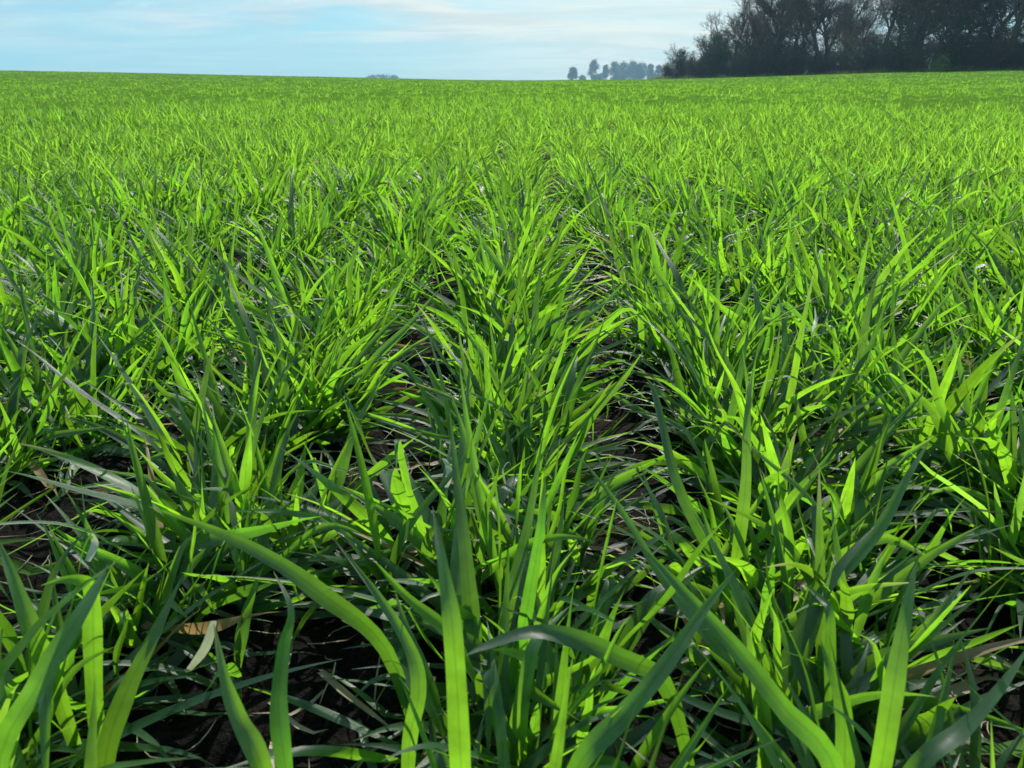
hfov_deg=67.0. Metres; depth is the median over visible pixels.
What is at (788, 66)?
thicket bush
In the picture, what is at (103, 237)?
wheat plant
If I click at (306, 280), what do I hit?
wheat plant
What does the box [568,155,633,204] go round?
wheat plant
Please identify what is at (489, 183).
wheat plant
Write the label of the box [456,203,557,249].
wheat plant
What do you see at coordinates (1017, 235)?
wheat plant
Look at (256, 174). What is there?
wheat plant
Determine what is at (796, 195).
wheat plant
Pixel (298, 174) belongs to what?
wheat plant
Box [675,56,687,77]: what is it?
thicket bush
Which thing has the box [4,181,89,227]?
wheat plant
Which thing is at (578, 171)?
wheat plant
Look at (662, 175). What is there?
wheat plant
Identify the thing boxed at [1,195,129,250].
wheat plant
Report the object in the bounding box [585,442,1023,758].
wheat plant
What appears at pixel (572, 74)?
distant tree
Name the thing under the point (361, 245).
wheat plant
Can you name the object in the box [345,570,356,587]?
straw stalk
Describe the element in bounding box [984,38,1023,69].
thicket bush
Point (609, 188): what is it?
wheat plant
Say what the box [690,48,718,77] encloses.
thicket bush
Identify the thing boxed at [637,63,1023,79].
rough grass
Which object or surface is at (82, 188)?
wheat plant
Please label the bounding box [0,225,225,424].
wheat plant
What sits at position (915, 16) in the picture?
bare tree
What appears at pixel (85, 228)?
wheat plant
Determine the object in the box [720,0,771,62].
bare tree
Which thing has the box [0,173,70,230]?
wheat plant
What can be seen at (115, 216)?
wheat plant
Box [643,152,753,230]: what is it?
wheat plant
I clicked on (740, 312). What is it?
wheat plant
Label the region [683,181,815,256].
wheat plant
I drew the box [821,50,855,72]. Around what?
thicket bush
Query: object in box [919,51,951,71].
green bush
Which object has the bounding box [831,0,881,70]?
bare tree
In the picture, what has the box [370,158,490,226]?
wheat plant
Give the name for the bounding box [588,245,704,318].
wheat plant
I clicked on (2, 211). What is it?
wheat plant
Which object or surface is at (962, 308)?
wheat plant
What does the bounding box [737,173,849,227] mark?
wheat plant
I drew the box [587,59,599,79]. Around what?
distant tree
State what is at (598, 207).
wheat plant
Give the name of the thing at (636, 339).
wheat plant
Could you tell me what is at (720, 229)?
wheat plant
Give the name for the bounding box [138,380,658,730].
wheat plant
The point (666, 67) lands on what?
thicket bush
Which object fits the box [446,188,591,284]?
wheat plant
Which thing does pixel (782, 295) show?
wheat plant
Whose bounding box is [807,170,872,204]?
wheat plant
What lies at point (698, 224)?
wheat plant
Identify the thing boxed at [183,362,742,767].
wheat plant
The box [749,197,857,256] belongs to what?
wheat plant
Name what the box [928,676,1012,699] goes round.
straw stalk
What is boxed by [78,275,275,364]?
wheat plant
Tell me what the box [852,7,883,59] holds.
bare tree
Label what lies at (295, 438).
wheat plant
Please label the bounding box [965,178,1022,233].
wheat plant
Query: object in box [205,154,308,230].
wheat plant
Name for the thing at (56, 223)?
wheat plant
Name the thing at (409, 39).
sky
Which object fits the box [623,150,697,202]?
wheat plant
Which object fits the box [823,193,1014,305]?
wheat plant
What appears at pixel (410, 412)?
straw stalk
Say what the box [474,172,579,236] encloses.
wheat plant
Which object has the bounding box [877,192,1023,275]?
wheat plant
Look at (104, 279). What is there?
wheat plant
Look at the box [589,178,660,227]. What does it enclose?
wheat plant
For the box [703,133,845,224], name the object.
wheat plant
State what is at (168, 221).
wheat plant
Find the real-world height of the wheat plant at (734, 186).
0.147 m
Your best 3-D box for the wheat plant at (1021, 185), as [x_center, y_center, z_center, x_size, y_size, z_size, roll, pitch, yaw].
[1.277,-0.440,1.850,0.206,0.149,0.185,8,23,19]
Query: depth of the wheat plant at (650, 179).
2.09 m
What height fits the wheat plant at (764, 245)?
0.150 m
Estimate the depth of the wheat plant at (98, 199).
1.82 m
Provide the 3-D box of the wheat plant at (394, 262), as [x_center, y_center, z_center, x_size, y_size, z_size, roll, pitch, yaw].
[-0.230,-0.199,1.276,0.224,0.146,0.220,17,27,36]
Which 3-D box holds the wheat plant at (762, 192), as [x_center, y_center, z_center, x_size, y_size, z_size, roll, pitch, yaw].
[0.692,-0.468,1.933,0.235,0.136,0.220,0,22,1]
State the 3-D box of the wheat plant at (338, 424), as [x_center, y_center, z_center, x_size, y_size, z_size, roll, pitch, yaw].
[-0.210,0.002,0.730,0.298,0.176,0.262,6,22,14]
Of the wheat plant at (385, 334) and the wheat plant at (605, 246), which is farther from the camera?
the wheat plant at (605, 246)
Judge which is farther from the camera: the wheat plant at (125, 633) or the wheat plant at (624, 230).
the wheat plant at (624, 230)
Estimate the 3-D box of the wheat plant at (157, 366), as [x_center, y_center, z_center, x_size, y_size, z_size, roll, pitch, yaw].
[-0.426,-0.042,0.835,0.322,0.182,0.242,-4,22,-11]
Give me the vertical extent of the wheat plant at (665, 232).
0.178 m
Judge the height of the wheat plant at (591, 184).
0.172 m
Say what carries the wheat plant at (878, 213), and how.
on the ground at (218, 746)
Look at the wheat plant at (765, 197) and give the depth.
2.00 m
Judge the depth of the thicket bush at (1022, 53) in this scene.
81.12 m
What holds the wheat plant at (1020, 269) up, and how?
on the ground at (218, 746)
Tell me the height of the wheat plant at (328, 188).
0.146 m
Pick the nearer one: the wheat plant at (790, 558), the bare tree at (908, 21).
the wheat plant at (790, 558)
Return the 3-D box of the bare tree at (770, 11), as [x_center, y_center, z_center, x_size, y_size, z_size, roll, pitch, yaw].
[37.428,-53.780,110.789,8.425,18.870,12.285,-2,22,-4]
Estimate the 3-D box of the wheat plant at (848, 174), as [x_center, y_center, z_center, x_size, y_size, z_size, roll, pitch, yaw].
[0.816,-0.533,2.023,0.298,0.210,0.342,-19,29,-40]
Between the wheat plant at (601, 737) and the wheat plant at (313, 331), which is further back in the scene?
the wheat plant at (313, 331)
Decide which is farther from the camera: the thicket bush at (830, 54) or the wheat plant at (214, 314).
the thicket bush at (830, 54)
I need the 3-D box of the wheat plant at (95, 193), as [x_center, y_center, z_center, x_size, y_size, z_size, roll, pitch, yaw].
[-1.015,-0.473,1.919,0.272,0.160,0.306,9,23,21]
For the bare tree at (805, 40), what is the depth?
121.08 m
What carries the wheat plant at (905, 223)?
on the ground at (218, 746)
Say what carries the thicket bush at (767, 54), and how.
on the ground at (218, 746)
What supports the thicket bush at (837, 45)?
on the ground at (218, 746)
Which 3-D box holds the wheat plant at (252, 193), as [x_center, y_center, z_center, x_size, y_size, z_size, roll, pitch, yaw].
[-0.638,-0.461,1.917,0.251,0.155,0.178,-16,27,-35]
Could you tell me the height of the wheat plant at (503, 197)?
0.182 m
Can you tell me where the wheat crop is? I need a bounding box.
[0,69,1023,767]
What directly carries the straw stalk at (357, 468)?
on the ground at (218, 746)
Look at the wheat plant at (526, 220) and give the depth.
1.37 m
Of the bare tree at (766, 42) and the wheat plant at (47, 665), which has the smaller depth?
the wheat plant at (47, 665)
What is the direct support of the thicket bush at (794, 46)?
on the ground at (218, 746)
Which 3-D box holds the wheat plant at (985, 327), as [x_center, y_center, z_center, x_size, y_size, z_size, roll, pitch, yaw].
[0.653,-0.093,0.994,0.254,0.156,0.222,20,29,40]
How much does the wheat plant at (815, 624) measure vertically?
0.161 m
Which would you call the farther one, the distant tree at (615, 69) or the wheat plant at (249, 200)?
the distant tree at (615, 69)
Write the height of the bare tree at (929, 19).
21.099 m
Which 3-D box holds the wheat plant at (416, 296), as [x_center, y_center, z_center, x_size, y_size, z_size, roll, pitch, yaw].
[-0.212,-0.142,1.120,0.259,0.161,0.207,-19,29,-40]
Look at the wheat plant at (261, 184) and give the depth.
1.97 m
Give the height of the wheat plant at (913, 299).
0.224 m
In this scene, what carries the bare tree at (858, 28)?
on the ground at (218, 746)
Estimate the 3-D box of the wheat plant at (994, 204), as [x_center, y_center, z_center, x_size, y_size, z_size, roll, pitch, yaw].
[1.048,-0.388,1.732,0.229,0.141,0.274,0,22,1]
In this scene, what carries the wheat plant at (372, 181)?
on the ground at (218, 746)
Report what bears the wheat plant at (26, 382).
on the ground at (218, 746)
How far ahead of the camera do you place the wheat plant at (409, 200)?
1.94 m
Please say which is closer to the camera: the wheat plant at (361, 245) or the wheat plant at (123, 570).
the wheat plant at (123, 570)
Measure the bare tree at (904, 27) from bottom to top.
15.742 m
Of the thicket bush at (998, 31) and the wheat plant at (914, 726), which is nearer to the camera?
the wheat plant at (914, 726)
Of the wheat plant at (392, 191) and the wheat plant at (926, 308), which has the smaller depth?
the wheat plant at (926, 308)
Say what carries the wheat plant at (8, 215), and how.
on the ground at (218, 746)
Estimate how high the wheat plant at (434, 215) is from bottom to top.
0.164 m
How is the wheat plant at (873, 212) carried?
on the ground at (218, 746)
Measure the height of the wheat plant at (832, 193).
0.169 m
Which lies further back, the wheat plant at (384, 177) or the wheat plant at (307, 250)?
the wheat plant at (384, 177)
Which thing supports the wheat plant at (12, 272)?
on the ground at (218, 746)
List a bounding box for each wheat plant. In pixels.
[0,156,82,238]
[0,169,81,227]
[0,169,112,237]
[0,171,205,322]
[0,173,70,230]
[0,179,86,283]
[0,179,128,258]
[0,191,37,235]
[0,196,56,296]
[0,217,161,336]
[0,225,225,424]
[0,231,150,363]
[0,235,48,303]
[0,239,120,349]
[0,246,39,304]
[0,259,114,396]
[0,262,81,357]
[0,264,271,438]
[0,277,229,485]
[0,301,199,513]
[0,344,120,498]
[0,344,448,633]
[0,475,308,711]
[0,515,306,752]
[0,525,339,767]
[1,173,199,297]
[1,189,118,265]
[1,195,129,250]
[1,225,174,333]
[3,292,368,529]
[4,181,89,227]
[7,219,104,269]
[13,218,186,312]
[42,174,136,218]
[43,167,127,210]
[45,174,115,225]
[47,193,149,252]
[48,157,151,220]
[56,259,262,396]
[67,190,178,252]
[68,338,357,557]
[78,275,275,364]
[80,145,194,238]
[83,198,297,340]
[86,215,244,295]
[89,154,216,243]
[91,139,229,221]
[97,378,435,600]
[106,276,457,477]
[112,145,204,226]
[112,200,226,290]
[114,207,245,257]
[115,260,390,396]
[116,196,343,331]
[117,211,218,276]
[118,206,228,272]
[125,181,243,258]
[135,161,235,222]
[138,249,420,429]
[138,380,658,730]
[144,171,215,235]
[145,264,283,359]
[148,189,260,252]
[149,295,389,476]
[149,410,748,767]
[154,186,269,252]
[156,165,247,215]
[158,237,305,328]
[159,152,256,208]
[162,212,439,377]
[173,173,281,236]
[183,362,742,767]
[188,161,260,205]
[193,207,429,384]
[204,149,312,225]
[204,178,279,242]
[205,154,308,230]
[211,176,299,225]
[213,224,409,349]
[214,506,780,767]
[217,185,372,287]
[217,186,345,268]
[218,167,367,286]
[222,162,294,215]
[225,478,756,767]
[226,138,357,208]
[230,150,312,209]
[230,179,358,255]
[231,159,308,190]
[242,200,419,330]
[246,174,364,236]
[249,170,385,227]
[253,190,360,250]
[255,183,377,239]
[266,263,439,385]
[279,152,427,218]
[281,171,397,238]
[289,169,388,222]
[294,142,393,225]
[294,191,386,256]
[294,240,430,308]
[295,230,459,330]
[305,224,447,303]
[307,153,392,200]
[308,151,407,213]
[309,145,414,200]
[309,213,445,278]
[327,172,486,265]
[333,169,462,259]
[337,317,664,512]
[339,169,394,199]
[340,235,616,414]
[342,208,460,290]
[342,422,698,638]
[347,304,689,624]
[348,309,642,481]
[358,175,487,241]
[358,226,446,279]
[367,312,619,463]
[368,185,445,225]
[369,178,487,254]
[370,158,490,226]
[370,191,633,341]
[375,240,687,457]
[384,180,477,246]
[388,148,485,215]
[389,148,486,209]
[394,169,474,219]
[398,185,476,226]
[399,183,478,225]
[402,162,496,214]
[406,142,490,193]
[406,169,476,198]
[413,193,622,331]
[416,258,609,372]
[416,265,604,379]
[419,182,606,291]
[426,152,491,203]
[433,232,610,324]
[437,172,600,276]
[445,127,548,222]
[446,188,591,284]
[448,232,601,299]
[453,155,593,259]
[454,198,601,275]
[455,199,610,298]
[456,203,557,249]
[457,173,549,224]
[462,171,569,248]
[464,137,582,229]
[464,171,564,218]
[468,185,565,238]
[469,158,553,207]
[473,195,569,258]
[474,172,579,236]
[478,164,532,184]
[478,182,560,224]
[499,154,562,210]
[499,168,566,213]
[532,152,658,218]
[545,163,647,223]
[549,156,632,200]
[550,152,652,229]
[551,139,640,200]
[552,155,628,210]
[553,168,666,215]
[553,172,623,244]
[557,181,750,285]
[561,368,975,627]
[563,199,757,307]
[565,145,667,249]
[565,182,643,250]
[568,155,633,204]
[568,194,667,251]
[572,221,803,376]
[573,190,632,230]
[573,241,726,339]
[575,202,699,260]
[576,304,844,451]
[577,203,686,273]
[578,379,1023,767]
[579,257,907,439]
[581,251,761,358]
[583,286,1023,573]
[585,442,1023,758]
[588,193,678,272]
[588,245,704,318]
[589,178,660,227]
[591,235,698,293]
[601,235,696,290]
[601,252,745,325]
[601,263,952,535]
[603,254,819,375]
[610,323,856,510]
[612,203,862,401]
[619,148,706,202]
[619,154,728,212]
[620,544,1023,767]
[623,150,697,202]
[631,170,703,219]
[632,163,807,280]
[633,172,763,245]
[634,160,720,206]
[639,179,719,216]
[642,164,719,202]
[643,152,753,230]
[651,163,809,257]
[651,185,729,222]
[658,160,741,238]
[658,172,760,234]
[667,171,758,240]
[668,180,859,309]
[670,208,807,257]
[680,265,1021,544]
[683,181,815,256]
[683,215,790,294]
[683,398,1023,674]
[683,573,1023,767]
[685,214,1022,397]
[689,216,830,286]
[690,215,845,301]
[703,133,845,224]
[712,162,780,205]
[714,150,820,214]
[714,162,779,206]
[716,171,800,218]
[719,167,806,212]
[725,216,974,375]
[725,259,870,330]
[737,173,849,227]
[742,170,824,217]
[745,175,845,222]
[745,257,944,366]
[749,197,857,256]
[751,178,858,240]
[751,216,967,338]
[752,175,871,254]
[756,187,927,267]
[758,251,1008,416]
[760,243,891,314]
[765,196,863,252]
[784,174,917,252]
[790,325,1023,517]
[797,143,891,202]
[797,162,893,211]
[798,189,979,280]
[800,210,885,266]
[802,220,960,292]
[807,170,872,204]
[809,158,906,214]
[809,258,1023,452]
[810,192,967,300]
[811,147,944,228]
[814,303,985,433]
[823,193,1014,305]
[828,159,907,218]
[835,127,966,231]
[839,317,1023,550]
[840,193,959,237]
[843,180,1023,331]
[847,184,936,234]
[858,171,1003,254]
[861,180,1011,257]
[864,187,973,256]
[870,228,984,320]
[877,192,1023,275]
[886,249,1023,348]
[894,442,1023,664]
[896,261,1023,401]
[899,194,1023,269]
[900,203,1012,281]
[905,222,1023,302]
[906,167,1004,218]
[908,250,1023,394]
[910,323,1023,407]
[919,247,1016,343]
[920,182,1001,225]
[928,161,1010,226]
[939,178,1021,235]
[939,211,1023,292]
[940,182,1021,229]
[952,222,1023,309]
[958,244,1023,357]
[959,187,1022,250]
[960,197,1023,302]
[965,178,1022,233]
[970,203,1020,236]
[979,258,1023,312]
[1001,201,1022,249]
[1003,163,1023,220]
[1009,176,1023,211]
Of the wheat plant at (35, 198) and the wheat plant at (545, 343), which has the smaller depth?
the wheat plant at (545, 343)
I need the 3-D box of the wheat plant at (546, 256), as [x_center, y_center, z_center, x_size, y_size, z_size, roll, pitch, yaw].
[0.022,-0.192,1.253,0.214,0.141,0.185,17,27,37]
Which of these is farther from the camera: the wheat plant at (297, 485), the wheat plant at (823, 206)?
the wheat plant at (823, 206)
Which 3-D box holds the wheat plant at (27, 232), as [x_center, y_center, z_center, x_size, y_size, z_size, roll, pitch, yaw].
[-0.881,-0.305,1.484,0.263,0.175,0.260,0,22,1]
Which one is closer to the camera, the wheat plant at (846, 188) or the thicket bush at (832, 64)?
the wheat plant at (846, 188)
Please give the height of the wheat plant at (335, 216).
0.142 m
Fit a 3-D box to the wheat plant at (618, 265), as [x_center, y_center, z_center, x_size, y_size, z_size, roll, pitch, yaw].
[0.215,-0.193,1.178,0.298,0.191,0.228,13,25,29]
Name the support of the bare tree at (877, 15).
on the ground at (218, 746)
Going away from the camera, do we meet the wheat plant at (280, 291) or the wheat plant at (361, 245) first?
the wheat plant at (280, 291)
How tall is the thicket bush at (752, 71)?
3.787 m
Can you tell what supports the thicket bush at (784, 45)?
on the ground at (218, 746)
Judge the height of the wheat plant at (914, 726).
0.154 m
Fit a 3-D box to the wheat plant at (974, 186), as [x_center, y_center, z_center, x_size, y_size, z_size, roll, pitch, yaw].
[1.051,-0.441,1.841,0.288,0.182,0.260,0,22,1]
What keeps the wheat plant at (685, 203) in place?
on the ground at (218, 746)
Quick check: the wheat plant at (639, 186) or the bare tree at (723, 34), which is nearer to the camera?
the wheat plant at (639, 186)
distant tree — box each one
[376,73,387,77]
[567,66,577,79]
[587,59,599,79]
[602,64,608,79]
[608,60,620,79]
[618,60,629,79]
[624,60,639,78]
[635,62,647,76]
[646,64,653,77]
[653,65,662,77]
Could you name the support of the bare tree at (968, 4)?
on the ground at (218, 746)
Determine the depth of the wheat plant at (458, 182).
2.16 m
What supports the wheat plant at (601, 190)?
on the ground at (218, 746)
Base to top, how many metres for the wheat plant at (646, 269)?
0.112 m
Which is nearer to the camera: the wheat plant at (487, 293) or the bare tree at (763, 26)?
the wheat plant at (487, 293)
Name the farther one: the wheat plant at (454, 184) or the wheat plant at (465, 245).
the wheat plant at (454, 184)
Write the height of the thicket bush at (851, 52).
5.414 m
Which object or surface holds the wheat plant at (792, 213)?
on the ground at (218, 746)
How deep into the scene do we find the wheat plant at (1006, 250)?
1.28 m
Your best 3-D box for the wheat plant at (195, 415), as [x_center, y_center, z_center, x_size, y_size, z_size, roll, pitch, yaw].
[-0.287,0.013,0.685,0.293,0.180,0.263,18,28,39]
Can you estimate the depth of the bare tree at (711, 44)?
134.20 m
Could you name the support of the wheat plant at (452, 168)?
on the ground at (218, 746)
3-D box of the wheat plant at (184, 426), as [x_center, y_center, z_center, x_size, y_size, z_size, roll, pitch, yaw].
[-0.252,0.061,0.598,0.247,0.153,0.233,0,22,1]
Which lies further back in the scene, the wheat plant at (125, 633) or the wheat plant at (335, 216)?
the wheat plant at (335, 216)
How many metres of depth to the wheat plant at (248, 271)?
1.17 m
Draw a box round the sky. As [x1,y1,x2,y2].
[0,0,1022,79]
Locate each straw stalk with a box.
[12,600,80,627]
[318,669,395,732]
[322,466,399,470]
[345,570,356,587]
[379,387,431,392]
[387,442,426,454]
[391,408,428,420]
[404,348,441,356]
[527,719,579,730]
[567,470,606,481]
[600,525,629,535]
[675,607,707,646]
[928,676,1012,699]
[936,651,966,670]
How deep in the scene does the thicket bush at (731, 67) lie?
120.59 m
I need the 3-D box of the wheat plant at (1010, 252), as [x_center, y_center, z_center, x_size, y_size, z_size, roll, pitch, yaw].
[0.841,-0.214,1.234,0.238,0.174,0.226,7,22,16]
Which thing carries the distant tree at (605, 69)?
on the ground at (218, 746)
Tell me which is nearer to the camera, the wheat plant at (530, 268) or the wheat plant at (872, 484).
the wheat plant at (872, 484)
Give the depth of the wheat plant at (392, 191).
1.96 m
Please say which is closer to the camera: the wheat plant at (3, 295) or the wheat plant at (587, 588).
the wheat plant at (587, 588)
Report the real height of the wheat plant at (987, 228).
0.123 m
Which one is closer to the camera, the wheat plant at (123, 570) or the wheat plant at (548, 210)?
the wheat plant at (123, 570)
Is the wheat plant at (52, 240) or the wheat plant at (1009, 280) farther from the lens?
the wheat plant at (52, 240)
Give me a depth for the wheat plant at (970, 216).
1.71 m
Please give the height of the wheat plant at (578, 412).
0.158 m
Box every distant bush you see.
[578,75,585,79]
[596,73,607,79]
[616,71,627,79]
[631,72,645,78]
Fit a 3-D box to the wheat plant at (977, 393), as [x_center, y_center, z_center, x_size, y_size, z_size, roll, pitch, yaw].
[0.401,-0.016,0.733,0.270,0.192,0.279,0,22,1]
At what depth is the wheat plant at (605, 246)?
1.43 m
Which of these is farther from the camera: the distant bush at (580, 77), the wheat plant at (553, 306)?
the distant bush at (580, 77)
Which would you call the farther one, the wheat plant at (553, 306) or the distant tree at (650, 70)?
the distant tree at (650, 70)
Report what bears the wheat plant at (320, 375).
on the ground at (218, 746)
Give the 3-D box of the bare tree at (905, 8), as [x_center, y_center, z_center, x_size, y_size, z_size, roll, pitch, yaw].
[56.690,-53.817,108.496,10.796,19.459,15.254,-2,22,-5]
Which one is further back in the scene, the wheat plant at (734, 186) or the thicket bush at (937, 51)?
the thicket bush at (937, 51)
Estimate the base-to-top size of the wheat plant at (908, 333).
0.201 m
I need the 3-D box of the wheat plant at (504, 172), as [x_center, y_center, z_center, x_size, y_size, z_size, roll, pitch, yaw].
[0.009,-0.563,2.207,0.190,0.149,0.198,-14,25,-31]
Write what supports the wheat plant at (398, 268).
on the ground at (218, 746)
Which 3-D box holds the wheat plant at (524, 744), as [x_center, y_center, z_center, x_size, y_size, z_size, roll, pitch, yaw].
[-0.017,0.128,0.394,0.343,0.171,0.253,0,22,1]
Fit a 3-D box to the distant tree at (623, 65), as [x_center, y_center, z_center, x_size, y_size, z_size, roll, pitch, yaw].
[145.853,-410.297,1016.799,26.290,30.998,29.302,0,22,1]
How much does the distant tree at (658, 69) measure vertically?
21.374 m
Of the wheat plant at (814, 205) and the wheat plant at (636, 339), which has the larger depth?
the wheat plant at (814, 205)
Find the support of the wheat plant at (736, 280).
on the ground at (218, 746)
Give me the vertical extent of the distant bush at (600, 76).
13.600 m
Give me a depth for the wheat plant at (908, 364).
0.82 m
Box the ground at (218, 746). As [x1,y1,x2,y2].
[0,132,1023,767]
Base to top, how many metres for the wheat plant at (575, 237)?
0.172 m
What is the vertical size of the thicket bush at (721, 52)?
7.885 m
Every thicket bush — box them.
[656,58,672,77]
[662,46,694,76]
[663,62,675,77]
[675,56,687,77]
[679,51,701,76]
[686,54,704,76]
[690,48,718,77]
[695,37,734,76]
[698,28,745,75]
[716,58,733,75]
[727,58,749,75]
[731,41,763,76]
[741,55,770,75]
[744,34,801,75]
[761,54,786,75]
[765,37,813,53]
[767,39,807,54]
[768,41,813,75]
[783,44,827,74]
[804,43,842,60]
[808,53,835,74]
[819,46,847,71]
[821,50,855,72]
[826,31,877,71]
[837,33,877,71]
[839,40,888,72]
[852,44,886,72]
[859,31,902,52]
[867,42,901,72]
[873,38,922,66]
[880,15,936,71]
[900,35,934,71]
[916,44,933,68]
[923,28,968,70]
[924,0,1023,70]
[962,21,1021,70]
[965,20,1023,67]
[976,17,1023,68]
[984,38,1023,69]
[1008,21,1023,67]
[1015,31,1023,68]
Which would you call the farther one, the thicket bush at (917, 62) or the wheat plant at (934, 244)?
the thicket bush at (917, 62)
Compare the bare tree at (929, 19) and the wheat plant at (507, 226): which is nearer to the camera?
the wheat plant at (507, 226)
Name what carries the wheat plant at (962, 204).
on the ground at (218, 746)
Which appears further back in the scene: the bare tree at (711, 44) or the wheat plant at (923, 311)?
the bare tree at (711, 44)
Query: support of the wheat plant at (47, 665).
on the ground at (218, 746)
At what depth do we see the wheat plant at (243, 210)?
1.74 m
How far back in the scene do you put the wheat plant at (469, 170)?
2.04 m
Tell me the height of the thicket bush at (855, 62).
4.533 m
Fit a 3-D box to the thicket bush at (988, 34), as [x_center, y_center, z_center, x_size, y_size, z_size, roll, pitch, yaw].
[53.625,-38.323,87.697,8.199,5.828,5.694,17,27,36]
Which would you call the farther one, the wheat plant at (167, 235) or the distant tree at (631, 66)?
the distant tree at (631, 66)
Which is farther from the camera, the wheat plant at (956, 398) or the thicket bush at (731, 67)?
the thicket bush at (731, 67)
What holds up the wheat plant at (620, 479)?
on the ground at (218, 746)
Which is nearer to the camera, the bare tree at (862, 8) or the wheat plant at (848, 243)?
the wheat plant at (848, 243)
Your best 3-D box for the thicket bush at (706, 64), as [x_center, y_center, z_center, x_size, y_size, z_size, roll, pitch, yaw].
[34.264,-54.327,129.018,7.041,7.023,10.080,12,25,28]
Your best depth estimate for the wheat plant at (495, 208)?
1.88 m
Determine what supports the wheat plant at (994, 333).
on the ground at (218, 746)
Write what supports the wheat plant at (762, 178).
on the ground at (218, 746)
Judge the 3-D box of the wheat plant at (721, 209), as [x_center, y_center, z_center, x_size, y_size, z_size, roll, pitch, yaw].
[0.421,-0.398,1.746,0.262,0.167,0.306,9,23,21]
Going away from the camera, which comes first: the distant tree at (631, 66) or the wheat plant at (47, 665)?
the wheat plant at (47, 665)
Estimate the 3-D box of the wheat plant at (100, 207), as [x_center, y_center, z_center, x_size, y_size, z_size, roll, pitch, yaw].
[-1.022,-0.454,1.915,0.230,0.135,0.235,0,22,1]
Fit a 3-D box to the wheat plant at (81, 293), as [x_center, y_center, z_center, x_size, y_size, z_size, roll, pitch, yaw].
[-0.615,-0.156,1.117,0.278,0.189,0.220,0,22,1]
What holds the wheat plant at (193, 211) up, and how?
on the ground at (218, 746)
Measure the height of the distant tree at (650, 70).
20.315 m
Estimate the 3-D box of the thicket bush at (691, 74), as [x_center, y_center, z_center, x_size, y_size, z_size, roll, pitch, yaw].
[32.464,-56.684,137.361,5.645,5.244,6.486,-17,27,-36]
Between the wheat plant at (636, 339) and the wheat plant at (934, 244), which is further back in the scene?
the wheat plant at (934, 244)
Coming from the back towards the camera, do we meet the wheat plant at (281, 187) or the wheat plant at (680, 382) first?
the wheat plant at (281, 187)
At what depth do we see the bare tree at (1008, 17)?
91.23 m
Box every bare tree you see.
[668,45,685,65]
[693,11,720,49]
[694,31,731,57]
[707,8,744,72]
[719,0,761,52]
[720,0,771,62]
[734,0,789,41]
[741,7,813,72]
[744,9,775,53]
[746,0,809,64]
[757,0,815,49]
[771,3,822,69]
[772,0,854,71]
[787,0,851,71]
[800,20,824,51]
[818,0,858,50]
[824,0,912,72]
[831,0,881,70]
[837,0,873,49]
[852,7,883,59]
[865,0,950,47]
[874,0,951,58]
[876,0,952,51]
[882,0,946,39]
[883,10,931,42]
[887,0,954,43]
[890,0,1002,70]
[896,0,1000,62]
[908,4,953,46]
[919,0,1002,68]
[945,3,1013,37]
[946,0,1013,36]
[951,0,1023,68]
[966,0,1023,37]
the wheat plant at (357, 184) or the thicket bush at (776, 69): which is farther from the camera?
the thicket bush at (776, 69)
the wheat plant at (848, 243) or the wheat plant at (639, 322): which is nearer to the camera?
the wheat plant at (639, 322)
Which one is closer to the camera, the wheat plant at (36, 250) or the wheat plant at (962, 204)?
the wheat plant at (36, 250)
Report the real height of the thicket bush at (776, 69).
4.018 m
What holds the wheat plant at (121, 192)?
on the ground at (218, 746)
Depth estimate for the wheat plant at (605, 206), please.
1.59 m
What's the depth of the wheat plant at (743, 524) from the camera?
0.52 m
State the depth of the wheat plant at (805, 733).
0.32 m
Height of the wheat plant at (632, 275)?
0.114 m
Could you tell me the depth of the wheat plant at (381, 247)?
1.38 m
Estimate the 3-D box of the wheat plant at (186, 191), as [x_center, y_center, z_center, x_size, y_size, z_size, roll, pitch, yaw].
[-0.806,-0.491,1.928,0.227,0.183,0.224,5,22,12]
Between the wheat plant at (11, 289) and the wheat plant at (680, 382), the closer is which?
the wheat plant at (680, 382)
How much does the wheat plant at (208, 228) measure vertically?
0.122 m
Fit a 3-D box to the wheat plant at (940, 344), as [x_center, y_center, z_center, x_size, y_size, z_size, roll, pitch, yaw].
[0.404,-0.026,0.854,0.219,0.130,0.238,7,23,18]
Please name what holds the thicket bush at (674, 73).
on the ground at (218, 746)
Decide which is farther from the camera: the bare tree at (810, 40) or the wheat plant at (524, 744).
the bare tree at (810, 40)
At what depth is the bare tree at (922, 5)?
92.43 m
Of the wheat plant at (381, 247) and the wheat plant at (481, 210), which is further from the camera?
the wheat plant at (481, 210)
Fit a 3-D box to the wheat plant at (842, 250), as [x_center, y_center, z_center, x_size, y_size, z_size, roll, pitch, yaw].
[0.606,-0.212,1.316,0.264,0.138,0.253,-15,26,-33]
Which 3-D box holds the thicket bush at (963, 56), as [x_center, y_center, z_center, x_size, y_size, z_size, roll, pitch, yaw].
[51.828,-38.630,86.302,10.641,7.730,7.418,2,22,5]
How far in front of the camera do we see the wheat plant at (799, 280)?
1.05 m
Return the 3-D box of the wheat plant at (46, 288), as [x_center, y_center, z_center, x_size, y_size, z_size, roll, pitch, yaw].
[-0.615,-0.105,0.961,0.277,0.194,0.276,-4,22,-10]
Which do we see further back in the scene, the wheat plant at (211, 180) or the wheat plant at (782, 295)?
the wheat plant at (211, 180)
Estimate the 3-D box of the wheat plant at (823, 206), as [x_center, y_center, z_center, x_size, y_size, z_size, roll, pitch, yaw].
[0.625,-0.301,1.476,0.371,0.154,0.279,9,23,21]
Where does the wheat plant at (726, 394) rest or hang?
on the ground at (218, 746)
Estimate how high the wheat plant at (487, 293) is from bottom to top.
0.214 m
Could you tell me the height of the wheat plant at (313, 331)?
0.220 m

